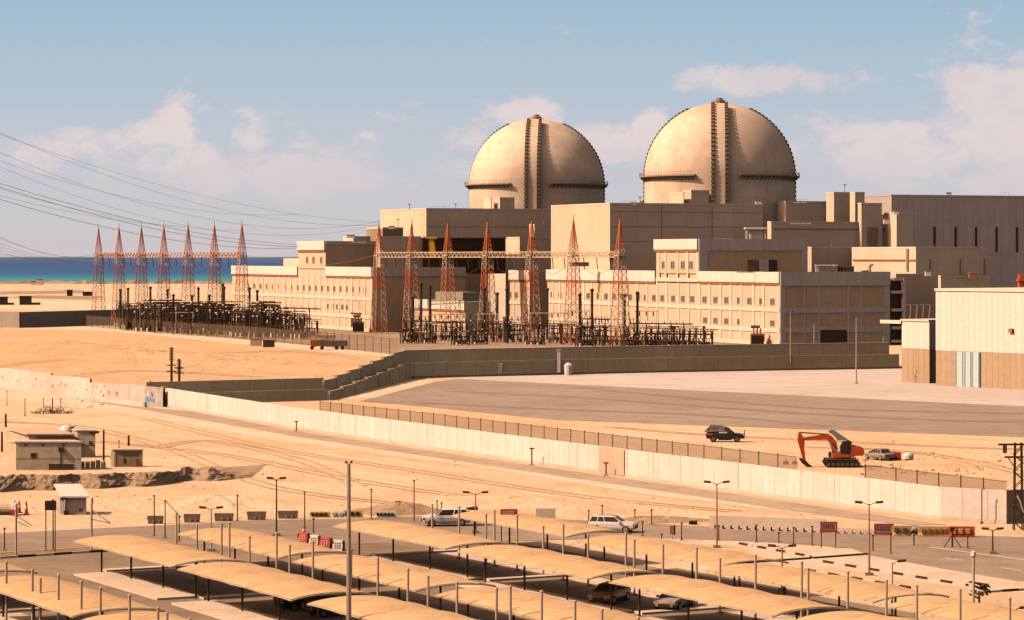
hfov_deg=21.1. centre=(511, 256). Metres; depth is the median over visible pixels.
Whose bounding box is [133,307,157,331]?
switch bay
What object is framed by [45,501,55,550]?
road sign
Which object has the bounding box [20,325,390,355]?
pale service strip
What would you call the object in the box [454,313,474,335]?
wire portal
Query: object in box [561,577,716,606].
pavement strip
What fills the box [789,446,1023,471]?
tyre track
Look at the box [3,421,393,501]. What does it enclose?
tyre track
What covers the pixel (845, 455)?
excavator
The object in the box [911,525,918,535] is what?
traffic barrier
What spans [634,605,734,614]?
pavement strip
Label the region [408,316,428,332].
wire portal
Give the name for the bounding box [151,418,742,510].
tyre track
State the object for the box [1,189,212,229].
power cable
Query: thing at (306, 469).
tyre track
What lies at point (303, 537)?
water barrier
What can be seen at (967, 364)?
door
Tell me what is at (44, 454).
site cabin
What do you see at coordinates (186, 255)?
lattice tower
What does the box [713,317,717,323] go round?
window
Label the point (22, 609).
pavement strip
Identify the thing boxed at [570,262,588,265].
rooftop unit
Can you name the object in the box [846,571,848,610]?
canopy post
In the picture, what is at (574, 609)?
canopy post
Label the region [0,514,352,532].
road verge
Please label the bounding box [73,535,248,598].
parking canopy
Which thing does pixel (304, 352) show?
tyre track
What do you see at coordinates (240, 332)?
switch bay
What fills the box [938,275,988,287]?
pump building
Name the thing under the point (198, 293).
insulator column
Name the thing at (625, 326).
wire portal
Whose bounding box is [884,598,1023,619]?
parking canopy
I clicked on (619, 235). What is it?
lattice tower
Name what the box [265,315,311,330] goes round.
bus pipe
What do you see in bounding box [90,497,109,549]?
barrier gate
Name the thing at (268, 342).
crate
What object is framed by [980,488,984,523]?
drain pipe
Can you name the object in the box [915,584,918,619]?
canopy post
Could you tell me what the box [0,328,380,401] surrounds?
orange sand field
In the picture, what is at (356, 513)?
traffic barrier
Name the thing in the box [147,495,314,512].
sand mound
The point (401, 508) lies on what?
sand mound
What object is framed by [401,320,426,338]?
switch bay
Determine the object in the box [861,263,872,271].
exhaust pipe
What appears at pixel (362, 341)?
switchyard gravel ground
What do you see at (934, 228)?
slot window
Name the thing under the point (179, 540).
pole
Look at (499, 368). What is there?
wall pillar
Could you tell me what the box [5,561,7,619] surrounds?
canopy post
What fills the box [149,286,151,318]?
insulator column
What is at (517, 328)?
bus pipe
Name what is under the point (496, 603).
canopy post
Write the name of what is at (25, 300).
beach hut
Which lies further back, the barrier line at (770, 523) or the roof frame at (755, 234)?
the roof frame at (755, 234)
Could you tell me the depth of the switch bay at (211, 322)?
917.20 m
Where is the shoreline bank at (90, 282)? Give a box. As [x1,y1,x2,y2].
[0,280,231,283]
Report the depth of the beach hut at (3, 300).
1488.67 m
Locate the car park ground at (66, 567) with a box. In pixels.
[0,541,914,619]
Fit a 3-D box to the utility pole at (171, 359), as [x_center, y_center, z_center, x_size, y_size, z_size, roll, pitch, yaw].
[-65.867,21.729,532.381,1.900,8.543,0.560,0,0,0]
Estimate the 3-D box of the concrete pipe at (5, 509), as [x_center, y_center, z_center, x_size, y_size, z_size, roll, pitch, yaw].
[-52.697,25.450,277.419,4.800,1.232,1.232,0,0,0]
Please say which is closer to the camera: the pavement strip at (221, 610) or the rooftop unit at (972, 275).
the pavement strip at (221, 610)
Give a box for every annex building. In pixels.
[231,241,465,331]
[410,291,490,335]
[508,270,545,329]
[546,239,889,344]
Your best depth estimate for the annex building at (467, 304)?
913.11 m
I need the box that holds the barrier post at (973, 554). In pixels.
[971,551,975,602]
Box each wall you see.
[0,307,229,327]
[0,367,145,401]
[93,396,146,406]
[146,342,888,392]
[161,386,1023,523]
[200,354,901,401]
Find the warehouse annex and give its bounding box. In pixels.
[880,319,935,382]
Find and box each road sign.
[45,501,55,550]
[500,509,517,544]
[536,508,555,517]
[670,525,674,539]
[820,522,836,547]
[874,523,893,534]
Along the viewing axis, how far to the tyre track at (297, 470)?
335.90 m
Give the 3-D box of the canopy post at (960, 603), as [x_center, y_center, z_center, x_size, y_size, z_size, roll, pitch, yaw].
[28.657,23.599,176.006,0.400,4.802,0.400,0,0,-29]
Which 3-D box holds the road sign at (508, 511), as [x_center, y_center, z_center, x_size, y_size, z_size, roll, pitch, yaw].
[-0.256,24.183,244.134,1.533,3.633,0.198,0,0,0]
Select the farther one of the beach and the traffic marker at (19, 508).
the beach
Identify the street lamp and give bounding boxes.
[199,506,222,551]
[267,477,285,535]
[345,461,352,619]
[463,491,487,532]
[704,480,729,547]
[768,544,795,591]
[787,311,793,367]
[851,317,860,383]
[855,501,882,575]
[888,559,905,616]
[982,527,1003,553]
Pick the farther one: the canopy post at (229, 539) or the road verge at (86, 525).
the road verge at (86, 525)
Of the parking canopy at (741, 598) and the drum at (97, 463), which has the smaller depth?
the parking canopy at (741, 598)
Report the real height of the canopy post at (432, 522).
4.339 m
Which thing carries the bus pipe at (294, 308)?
on the switchyard gravel ground at (362, 341)
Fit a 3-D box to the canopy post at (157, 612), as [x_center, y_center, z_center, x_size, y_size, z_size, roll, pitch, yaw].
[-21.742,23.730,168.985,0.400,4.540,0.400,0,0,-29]
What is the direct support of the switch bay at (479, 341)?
on the switchyard gravel ground at (362, 341)
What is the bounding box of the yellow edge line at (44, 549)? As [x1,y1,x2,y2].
[0,546,94,552]
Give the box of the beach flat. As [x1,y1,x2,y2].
[0,300,201,309]
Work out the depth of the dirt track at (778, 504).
329.93 m
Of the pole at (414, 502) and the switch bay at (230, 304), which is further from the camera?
the switch bay at (230, 304)
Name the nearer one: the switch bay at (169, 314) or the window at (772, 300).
the window at (772, 300)
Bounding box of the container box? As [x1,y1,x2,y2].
[892,452,900,458]
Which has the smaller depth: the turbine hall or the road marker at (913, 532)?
the road marker at (913, 532)
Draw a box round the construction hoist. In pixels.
[1016,275,1023,286]
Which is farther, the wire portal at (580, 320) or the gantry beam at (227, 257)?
the gantry beam at (227, 257)
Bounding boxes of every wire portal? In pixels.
[121,307,139,331]
[174,312,193,334]
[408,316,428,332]
[430,314,453,342]
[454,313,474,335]
[477,313,498,343]
[503,316,520,342]
[533,312,550,344]
[551,312,567,326]
[571,310,591,345]
[614,318,634,345]
[639,310,657,337]
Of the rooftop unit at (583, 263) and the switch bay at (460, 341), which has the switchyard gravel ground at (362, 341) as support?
the switch bay at (460, 341)
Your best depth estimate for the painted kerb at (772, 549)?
243.62 m
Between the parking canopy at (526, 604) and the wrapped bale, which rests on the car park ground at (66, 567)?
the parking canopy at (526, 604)
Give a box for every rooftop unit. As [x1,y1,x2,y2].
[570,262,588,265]
[883,218,889,223]
[925,271,930,275]
[968,273,976,277]
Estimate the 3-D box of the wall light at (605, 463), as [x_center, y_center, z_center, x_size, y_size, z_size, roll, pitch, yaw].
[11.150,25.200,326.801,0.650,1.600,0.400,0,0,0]
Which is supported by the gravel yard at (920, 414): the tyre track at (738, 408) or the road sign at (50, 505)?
the tyre track at (738, 408)
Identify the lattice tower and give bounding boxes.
[91,224,105,309]
[111,228,125,325]
[134,223,147,318]
[156,227,170,320]
[181,226,195,307]
[207,221,221,315]
[233,225,249,326]
[369,225,387,333]
[402,219,419,334]
[438,223,456,337]
[478,217,495,339]
[521,221,540,341]
[562,215,582,344]
[609,219,630,345]
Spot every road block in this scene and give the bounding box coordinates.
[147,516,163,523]
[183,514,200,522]
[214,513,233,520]
[247,511,265,519]
[278,511,297,518]
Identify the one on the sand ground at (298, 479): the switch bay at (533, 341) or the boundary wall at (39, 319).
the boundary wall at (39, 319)
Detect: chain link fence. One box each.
[86,315,397,353]
[320,401,796,469]
[865,464,1006,489]
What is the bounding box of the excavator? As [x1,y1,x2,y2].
[797,429,863,467]
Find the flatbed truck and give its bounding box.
[310,338,347,349]
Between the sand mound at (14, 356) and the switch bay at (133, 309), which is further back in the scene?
the switch bay at (133, 309)
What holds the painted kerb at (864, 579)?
on the dusty patch
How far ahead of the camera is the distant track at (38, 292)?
2006.48 m
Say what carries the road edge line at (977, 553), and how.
on the branch road at (988, 565)
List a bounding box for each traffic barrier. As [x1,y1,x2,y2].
[310,512,329,516]
[331,511,346,516]
[344,510,362,517]
[375,511,396,517]
[689,520,697,524]
[892,526,911,535]
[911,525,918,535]
[918,526,948,536]
[949,526,974,536]
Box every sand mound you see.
[0,353,59,359]
[42,498,180,509]
[50,351,282,360]
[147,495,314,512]
[354,501,438,515]
[394,495,647,507]
[623,516,708,522]
[704,444,815,449]
[867,458,1013,467]
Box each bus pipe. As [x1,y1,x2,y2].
[251,304,319,336]
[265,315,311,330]
[410,319,487,340]
[490,322,541,341]
[579,337,700,346]
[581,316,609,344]
[630,320,692,342]
[636,331,710,344]
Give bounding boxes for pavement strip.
[0,606,49,612]
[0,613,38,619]
[74,571,200,599]
[103,561,232,571]
[171,600,285,619]
[198,592,273,599]
[370,548,465,555]
[370,556,482,579]
[439,552,560,574]
[458,581,633,612]
[483,571,624,580]
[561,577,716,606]
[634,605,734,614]
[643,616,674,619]
[725,610,795,619]
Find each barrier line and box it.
[709,515,825,532]
[832,528,873,533]
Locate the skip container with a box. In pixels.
[314,335,335,339]
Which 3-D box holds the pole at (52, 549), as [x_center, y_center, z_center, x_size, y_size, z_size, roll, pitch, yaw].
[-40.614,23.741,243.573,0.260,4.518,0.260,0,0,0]
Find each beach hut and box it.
[0,297,13,304]
[19,296,40,304]
[37,279,43,284]
[66,290,72,295]
[83,292,91,295]
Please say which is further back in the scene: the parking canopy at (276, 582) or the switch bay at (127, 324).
the switch bay at (127, 324)
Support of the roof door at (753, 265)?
in the annex building at (699, 282)
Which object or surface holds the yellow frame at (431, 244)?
on the annex building at (339, 295)
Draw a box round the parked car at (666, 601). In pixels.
[653,592,694,609]
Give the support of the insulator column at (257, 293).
on the switchyard gravel ground at (362, 341)
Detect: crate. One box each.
[250,338,261,345]
[263,339,274,346]
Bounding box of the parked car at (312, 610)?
[302,593,343,617]
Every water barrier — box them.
[297,532,310,542]
[309,535,320,544]
[319,537,332,547]
[332,540,344,550]
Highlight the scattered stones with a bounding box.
[6,308,1023,518]
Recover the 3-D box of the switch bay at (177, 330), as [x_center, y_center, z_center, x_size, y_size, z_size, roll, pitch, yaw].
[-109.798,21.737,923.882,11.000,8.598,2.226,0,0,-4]
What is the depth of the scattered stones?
338.24 m
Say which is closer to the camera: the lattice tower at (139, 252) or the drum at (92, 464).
the drum at (92, 464)
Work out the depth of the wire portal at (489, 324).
818.83 m
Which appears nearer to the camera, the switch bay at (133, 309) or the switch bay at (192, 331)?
the switch bay at (192, 331)
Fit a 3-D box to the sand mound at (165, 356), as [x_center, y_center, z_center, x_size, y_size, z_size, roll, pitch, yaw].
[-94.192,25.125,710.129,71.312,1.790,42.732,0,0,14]
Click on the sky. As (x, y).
(347, 110)
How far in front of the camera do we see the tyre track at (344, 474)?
355.94 m
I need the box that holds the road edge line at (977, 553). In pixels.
[931,547,1023,559]
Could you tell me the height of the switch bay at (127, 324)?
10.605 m
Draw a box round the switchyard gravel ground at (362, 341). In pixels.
[96,325,734,352]
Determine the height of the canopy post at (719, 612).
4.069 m
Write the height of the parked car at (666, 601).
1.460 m
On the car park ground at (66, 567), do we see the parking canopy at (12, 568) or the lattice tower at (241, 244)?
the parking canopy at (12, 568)
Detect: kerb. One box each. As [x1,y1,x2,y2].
[0,549,111,558]
[730,541,811,556]
[737,553,867,563]
[794,567,910,587]
[812,558,968,585]
[987,588,1023,592]
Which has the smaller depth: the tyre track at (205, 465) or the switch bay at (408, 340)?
the tyre track at (205, 465)
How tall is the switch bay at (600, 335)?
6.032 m
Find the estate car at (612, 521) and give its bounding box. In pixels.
[587,514,638,531]
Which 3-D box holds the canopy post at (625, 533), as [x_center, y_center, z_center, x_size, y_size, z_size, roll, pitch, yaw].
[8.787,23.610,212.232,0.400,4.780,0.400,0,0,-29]
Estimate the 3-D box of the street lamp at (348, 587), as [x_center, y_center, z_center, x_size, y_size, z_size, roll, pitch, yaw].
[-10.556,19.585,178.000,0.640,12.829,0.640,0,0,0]
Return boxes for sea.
[0,258,283,281]
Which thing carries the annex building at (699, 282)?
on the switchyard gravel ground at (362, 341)
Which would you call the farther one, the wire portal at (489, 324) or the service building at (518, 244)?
the service building at (518, 244)
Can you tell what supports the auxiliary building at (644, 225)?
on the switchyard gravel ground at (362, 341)
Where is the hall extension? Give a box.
[986,253,1023,287]
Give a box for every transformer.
[353,315,363,331]
[750,325,763,343]
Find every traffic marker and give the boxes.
[11,500,17,515]
[18,501,22,512]
[23,501,29,514]
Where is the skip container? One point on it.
(327, 337)
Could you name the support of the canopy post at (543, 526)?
on the car park ground at (66, 567)
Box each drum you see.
[85,461,89,467]
[90,461,94,467]
[96,460,99,467]
[101,461,105,467]
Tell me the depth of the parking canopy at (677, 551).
216.61 m
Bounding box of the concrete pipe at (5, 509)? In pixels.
[0,503,11,514]
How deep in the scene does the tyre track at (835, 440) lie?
386.76 m
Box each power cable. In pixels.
[0,134,369,221]
[0,183,298,244]
[0,199,283,248]
[0,252,175,266]
[0,254,206,262]
[1,133,360,225]
[1,153,373,228]
[1,161,293,214]
[1,167,374,234]
[1,187,299,246]
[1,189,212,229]
[1,243,133,262]
[2,196,172,225]
[3,247,157,264]
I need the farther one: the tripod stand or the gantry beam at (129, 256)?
the gantry beam at (129, 256)
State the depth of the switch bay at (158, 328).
937.36 m
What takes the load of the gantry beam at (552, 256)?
attached to the lattice tower at (532, 270)
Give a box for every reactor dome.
[464,114,607,208]
[639,98,799,238]
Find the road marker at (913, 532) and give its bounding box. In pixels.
[910,530,917,544]
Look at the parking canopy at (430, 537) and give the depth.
229.26 m
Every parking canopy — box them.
[0,562,37,573]
[0,575,164,619]
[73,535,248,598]
[82,611,187,619]
[177,562,375,619]
[178,528,352,574]
[293,554,495,609]
[307,595,476,619]
[333,520,514,576]
[435,587,650,619]
[450,510,631,556]
[457,545,660,609]
[577,535,788,586]
[609,574,853,619]
[705,563,948,616]
[795,611,915,619]
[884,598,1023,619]
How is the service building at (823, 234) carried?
on the sand ground at (298, 479)
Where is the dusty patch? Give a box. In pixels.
[702,545,1023,619]
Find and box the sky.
[0,0,1023,257]
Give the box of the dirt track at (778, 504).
[91,400,945,524]
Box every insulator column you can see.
[119,289,121,328]
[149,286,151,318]
[197,287,199,304]
[222,286,225,303]
[248,287,250,305]
[256,290,258,307]
[411,296,414,338]
[419,282,422,337]
[428,285,431,337]
[483,287,485,338]
[495,292,498,342]
[505,288,508,342]
[545,288,548,339]
[578,293,581,338]
[590,288,593,339]
[623,293,626,337]
[635,291,639,342]
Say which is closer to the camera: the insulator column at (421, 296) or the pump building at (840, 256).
the insulator column at (421, 296)
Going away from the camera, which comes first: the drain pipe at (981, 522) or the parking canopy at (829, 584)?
the parking canopy at (829, 584)
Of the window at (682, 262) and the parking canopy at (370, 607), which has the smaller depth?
the parking canopy at (370, 607)
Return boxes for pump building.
[808,247,851,271]
[852,247,985,278]
[891,273,943,318]
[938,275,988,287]
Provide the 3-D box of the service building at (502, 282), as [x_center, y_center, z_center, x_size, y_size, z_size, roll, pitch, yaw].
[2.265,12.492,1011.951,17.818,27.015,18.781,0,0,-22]
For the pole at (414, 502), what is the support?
on the road at (292, 529)
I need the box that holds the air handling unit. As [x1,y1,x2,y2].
[837,266,853,271]
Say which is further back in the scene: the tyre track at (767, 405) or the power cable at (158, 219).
the power cable at (158, 219)
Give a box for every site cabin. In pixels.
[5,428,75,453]
[7,440,81,469]
[71,429,98,456]
[110,448,143,466]
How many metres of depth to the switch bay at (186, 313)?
935.01 m
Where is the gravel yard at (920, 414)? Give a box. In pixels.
[360,379,1023,436]
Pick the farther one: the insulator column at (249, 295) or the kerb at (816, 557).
the insulator column at (249, 295)
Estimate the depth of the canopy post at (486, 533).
232.48 m
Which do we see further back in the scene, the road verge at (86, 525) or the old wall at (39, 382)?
the old wall at (39, 382)
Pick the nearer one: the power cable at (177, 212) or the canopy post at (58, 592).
the canopy post at (58, 592)
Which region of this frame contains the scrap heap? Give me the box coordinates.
[969,581,990,602]
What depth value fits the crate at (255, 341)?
803.32 m
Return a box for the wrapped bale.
[903,453,913,460]
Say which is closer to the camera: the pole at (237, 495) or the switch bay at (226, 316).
the pole at (237, 495)
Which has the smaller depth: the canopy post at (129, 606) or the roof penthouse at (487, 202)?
the canopy post at (129, 606)
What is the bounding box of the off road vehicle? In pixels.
[704,425,744,441]
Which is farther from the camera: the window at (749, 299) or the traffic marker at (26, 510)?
the window at (749, 299)
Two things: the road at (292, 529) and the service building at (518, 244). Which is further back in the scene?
the service building at (518, 244)
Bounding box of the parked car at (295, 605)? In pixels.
[273,593,321,610]
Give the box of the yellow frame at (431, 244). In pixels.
[425,237,436,256]
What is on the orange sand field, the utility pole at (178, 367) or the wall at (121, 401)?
the utility pole at (178, 367)
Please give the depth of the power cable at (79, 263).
848.22 m
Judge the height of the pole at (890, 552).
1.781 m
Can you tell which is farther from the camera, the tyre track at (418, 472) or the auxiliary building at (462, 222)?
the auxiliary building at (462, 222)
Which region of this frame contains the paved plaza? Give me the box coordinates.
[671,540,1023,618]
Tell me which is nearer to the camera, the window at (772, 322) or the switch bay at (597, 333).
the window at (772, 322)
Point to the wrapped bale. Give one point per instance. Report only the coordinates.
(908, 456)
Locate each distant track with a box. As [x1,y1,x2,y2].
[0,290,82,294]
[8,295,102,299]
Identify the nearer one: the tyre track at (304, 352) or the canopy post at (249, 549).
the canopy post at (249, 549)
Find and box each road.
[0,516,1023,560]
[853,547,1023,580]
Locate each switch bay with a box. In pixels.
[114,301,124,326]
[121,303,144,322]
[121,306,138,328]
[122,301,132,330]
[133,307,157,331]
[134,305,160,324]
[142,299,153,323]
[144,303,164,326]
[150,299,179,322]
[150,299,181,332]
[162,299,172,332]
[168,309,198,333]
[176,301,203,333]
[177,306,198,332]
[183,302,216,334]
[199,300,225,334]
[199,306,225,334]
[202,304,235,336]
[214,300,242,324]
[215,307,223,333]
[220,306,245,329]
[221,310,242,335]
[229,309,249,337]
[241,309,267,335]
[247,302,266,332]
[248,308,262,337]
[253,301,281,327]
[259,300,276,334]
[260,311,286,337]
[267,311,292,337]
[273,307,290,330]
[289,310,309,339]
[293,319,320,335]
[397,328,417,343]
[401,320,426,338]
[416,323,438,343]
[426,320,456,340]
[438,326,459,338]
[451,327,472,344]
[455,320,479,339]
[468,329,490,343]
[478,320,505,342]
[495,322,515,339]
[504,324,534,342]
[523,330,545,344]
[533,323,564,342]
[551,324,574,341]
[560,323,582,343]
[572,325,598,346]
[579,325,609,344]
[596,329,616,342]
[600,326,631,345]
[621,333,638,345]
[624,326,655,345]
[639,332,662,345]
[646,326,675,344]
[663,327,682,344]
[668,325,700,344]
[687,329,716,344]
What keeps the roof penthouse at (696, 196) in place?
on the auxiliary building at (644, 225)
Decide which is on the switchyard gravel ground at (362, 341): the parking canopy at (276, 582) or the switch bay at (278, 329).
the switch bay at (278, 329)
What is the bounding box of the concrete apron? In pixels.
[451,369,1023,405]
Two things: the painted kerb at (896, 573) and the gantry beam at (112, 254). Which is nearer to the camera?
the painted kerb at (896, 573)
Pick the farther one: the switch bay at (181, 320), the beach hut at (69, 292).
the beach hut at (69, 292)
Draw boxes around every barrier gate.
[14,502,31,554]
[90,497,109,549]
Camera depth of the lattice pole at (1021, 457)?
261.85 m
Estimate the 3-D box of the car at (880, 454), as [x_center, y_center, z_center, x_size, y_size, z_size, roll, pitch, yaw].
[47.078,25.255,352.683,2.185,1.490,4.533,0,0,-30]
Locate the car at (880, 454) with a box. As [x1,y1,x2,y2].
[864,448,894,460]
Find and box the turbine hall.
[865,194,1023,252]
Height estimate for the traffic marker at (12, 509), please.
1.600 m
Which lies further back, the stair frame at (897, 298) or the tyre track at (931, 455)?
the stair frame at (897, 298)
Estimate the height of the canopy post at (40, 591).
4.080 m
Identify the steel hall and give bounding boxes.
[419,237,506,273]
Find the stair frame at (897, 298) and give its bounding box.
[890,278,905,344]
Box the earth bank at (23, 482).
[0,464,266,491]
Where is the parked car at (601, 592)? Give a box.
[588,581,630,604]
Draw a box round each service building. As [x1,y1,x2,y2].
[343,236,369,240]
[367,227,402,240]
[376,236,420,266]
[486,254,550,327]
[506,237,550,269]
[529,224,550,236]
[767,221,885,246]
[777,201,825,221]
[826,192,849,221]
[850,192,864,221]
[857,203,881,246]
[882,212,912,246]
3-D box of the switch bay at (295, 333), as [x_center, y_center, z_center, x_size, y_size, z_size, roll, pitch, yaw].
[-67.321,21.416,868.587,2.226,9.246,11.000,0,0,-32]
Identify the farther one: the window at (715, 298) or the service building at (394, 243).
the service building at (394, 243)
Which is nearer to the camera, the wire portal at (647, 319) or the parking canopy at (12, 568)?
the parking canopy at (12, 568)
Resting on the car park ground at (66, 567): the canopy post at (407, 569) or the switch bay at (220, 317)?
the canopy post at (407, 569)
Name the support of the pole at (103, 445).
on the sand ground at (298, 479)
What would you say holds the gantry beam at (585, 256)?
attached to the lattice tower at (575, 302)
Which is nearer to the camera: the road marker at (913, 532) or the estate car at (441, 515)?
the road marker at (913, 532)
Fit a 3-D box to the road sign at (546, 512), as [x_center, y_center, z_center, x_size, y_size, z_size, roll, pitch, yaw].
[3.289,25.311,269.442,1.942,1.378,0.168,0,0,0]
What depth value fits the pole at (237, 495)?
270.65 m
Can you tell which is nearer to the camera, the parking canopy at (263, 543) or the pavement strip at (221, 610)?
the pavement strip at (221, 610)
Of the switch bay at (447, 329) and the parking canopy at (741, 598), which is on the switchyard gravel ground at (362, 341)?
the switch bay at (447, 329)
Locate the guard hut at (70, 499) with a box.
[54,484,88,514]
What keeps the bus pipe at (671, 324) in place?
on the switchyard gravel ground at (362, 341)
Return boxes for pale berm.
[0,388,941,523]
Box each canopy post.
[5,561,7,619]
[31,568,33,619]
[39,578,41,619]
[57,574,59,619]
[80,580,82,619]
[99,587,101,614]
[128,594,130,619]
[156,606,159,619]
[174,512,179,567]
[196,524,197,563]
[218,523,222,579]
[228,522,230,561]
[247,536,250,587]
[275,532,277,568]
[288,544,290,572]
[311,541,314,578]
[351,549,352,595]
[376,557,378,595]
[406,568,409,601]
[426,575,429,606]
[431,504,434,552]
[455,581,458,612]
[456,506,460,558]
[483,514,488,564]
[491,509,497,566]
[495,587,497,619]
[509,585,511,619]
[514,514,518,570]
[540,590,542,619]
[542,525,544,574]
[560,524,565,580]
[573,600,576,619]
[585,534,591,585]
[600,608,603,619]
[624,532,626,576]
[631,539,637,595]
[661,544,664,573]
[695,547,697,606]
[716,558,723,613]
[752,554,758,619]
[800,561,802,617]
[806,567,809,615]
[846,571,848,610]
[885,579,887,615]
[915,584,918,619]
[958,588,961,619]
[1008,597,1011,619]
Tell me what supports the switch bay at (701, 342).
on the switchyard gravel ground at (362, 341)
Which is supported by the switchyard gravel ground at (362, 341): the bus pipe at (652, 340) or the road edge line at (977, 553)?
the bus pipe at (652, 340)
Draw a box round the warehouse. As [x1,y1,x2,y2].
[934,287,1023,389]
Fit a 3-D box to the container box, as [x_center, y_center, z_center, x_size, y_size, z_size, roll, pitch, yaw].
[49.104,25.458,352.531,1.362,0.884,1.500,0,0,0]
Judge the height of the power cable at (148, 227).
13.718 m
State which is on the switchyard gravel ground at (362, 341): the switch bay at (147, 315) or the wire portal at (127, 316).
the switch bay at (147, 315)
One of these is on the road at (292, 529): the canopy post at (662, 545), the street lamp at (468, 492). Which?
the street lamp at (468, 492)
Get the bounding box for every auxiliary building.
[380,208,550,300]
[551,203,762,270]
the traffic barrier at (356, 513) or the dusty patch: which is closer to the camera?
the dusty patch
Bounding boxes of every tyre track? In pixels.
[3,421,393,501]
[7,422,382,502]
[73,370,261,376]
[82,371,241,376]
[95,441,451,495]
[107,441,470,495]
[144,419,731,511]
[147,350,368,361]
[148,349,373,360]
[150,440,365,484]
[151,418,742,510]
[162,441,352,485]
[421,402,837,426]
[425,403,822,426]
[449,391,1021,422]
[464,391,1011,421]
[572,387,1009,413]
[584,387,991,412]
[608,427,1023,449]
[622,427,1023,448]
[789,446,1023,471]
[804,447,1023,474]
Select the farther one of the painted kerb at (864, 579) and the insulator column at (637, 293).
the insulator column at (637, 293)
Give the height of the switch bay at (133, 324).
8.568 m
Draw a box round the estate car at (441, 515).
[421,506,477,525]
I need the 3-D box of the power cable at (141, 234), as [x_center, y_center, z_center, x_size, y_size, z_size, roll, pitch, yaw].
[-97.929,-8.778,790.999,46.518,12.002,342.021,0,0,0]
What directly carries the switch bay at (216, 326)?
on the switchyard gravel ground at (362, 341)
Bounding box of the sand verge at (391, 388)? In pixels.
[330,380,433,400]
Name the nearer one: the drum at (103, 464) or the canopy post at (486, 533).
the canopy post at (486, 533)
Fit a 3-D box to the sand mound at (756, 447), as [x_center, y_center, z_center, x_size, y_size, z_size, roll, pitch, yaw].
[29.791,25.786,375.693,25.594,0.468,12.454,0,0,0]
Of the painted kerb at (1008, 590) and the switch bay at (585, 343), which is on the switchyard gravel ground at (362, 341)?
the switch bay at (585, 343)
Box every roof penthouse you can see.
[483,197,491,207]
[494,197,514,208]
[669,192,683,202]
[683,190,708,203]
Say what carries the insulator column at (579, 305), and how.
on the switchyard gravel ground at (362, 341)
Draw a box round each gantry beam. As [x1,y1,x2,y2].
[97,253,120,270]
[118,252,142,270]
[140,252,164,269]
[162,252,185,271]
[187,252,215,271]
[213,252,243,272]
[378,252,412,271]
[410,252,449,273]
[447,252,488,273]
[487,252,529,274]
[531,251,574,274]
[572,251,621,275]
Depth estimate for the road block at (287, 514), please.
273.13 m
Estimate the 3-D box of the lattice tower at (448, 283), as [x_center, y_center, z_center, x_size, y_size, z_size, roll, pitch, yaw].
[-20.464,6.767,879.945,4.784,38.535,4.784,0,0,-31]
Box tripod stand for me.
[944,527,961,547]
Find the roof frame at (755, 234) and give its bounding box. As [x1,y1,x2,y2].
[744,227,766,238]
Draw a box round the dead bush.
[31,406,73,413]
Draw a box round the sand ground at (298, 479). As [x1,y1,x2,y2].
[0,299,1023,612]
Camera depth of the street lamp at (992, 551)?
240.88 m
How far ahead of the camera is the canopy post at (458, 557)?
237.03 m
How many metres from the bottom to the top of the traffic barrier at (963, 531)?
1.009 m
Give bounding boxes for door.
[351,312,361,326]
[748,260,758,271]
[759,260,768,271]
[769,260,776,271]
[820,330,846,342]
[955,352,979,387]
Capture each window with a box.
[661,261,664,268]
[670,261,674,268]
[681,261,684,268]
[689,261,692,268]
[702,296,706,302]
[713,296,717,303]
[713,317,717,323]
[724,297,728,303]
[724,318,728,324]
[747,297,751,304]
[770,298,774,305]
[770,320,774,326]
[933,227,935,246]
[954,227,956,246]
[975,227,976,246]
[995,227,997,252]
[1016,227,1017,252]
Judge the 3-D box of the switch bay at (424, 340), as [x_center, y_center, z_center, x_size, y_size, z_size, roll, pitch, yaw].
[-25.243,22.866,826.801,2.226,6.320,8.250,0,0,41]
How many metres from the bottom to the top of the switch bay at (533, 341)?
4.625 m
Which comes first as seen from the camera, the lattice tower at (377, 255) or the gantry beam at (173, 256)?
the lattice tower at (377, 255)
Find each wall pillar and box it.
[498,363,502,373]
[557,349,560,371]
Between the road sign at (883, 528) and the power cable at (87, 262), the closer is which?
the road sign at (883, 528)
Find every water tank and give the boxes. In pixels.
[59,424,74,432]
[564,362,572,374]
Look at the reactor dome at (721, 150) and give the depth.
941.84 m
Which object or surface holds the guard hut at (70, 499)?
on the sand ground at (298, 479)
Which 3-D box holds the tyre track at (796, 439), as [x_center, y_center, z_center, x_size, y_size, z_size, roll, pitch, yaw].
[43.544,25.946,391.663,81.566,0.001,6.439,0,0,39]
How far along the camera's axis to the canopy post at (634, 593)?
211.31 m
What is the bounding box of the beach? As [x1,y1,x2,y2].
[0,284,231,298]
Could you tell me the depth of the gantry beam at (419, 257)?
892.36 m
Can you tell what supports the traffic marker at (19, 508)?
on the sand ground at (298, 479)
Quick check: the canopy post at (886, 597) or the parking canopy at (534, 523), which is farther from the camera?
the parking canopy at (534, 523)
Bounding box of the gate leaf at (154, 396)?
[145,386,163,406]
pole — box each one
[1,431,2,451]
[51,499,54,550]
[103,430,104,460]
[153,495,155,535]
[164,500,166,537]
[167,347,175,380]
[174,359,183,380]
[178,516,180,541]
[236,494,238,520]
[304,491,305,527]
[370,489,372,518]
[413,480,414,520]
[871,535,874,550]
[889,533,892,553]
[998,442,1023,529]

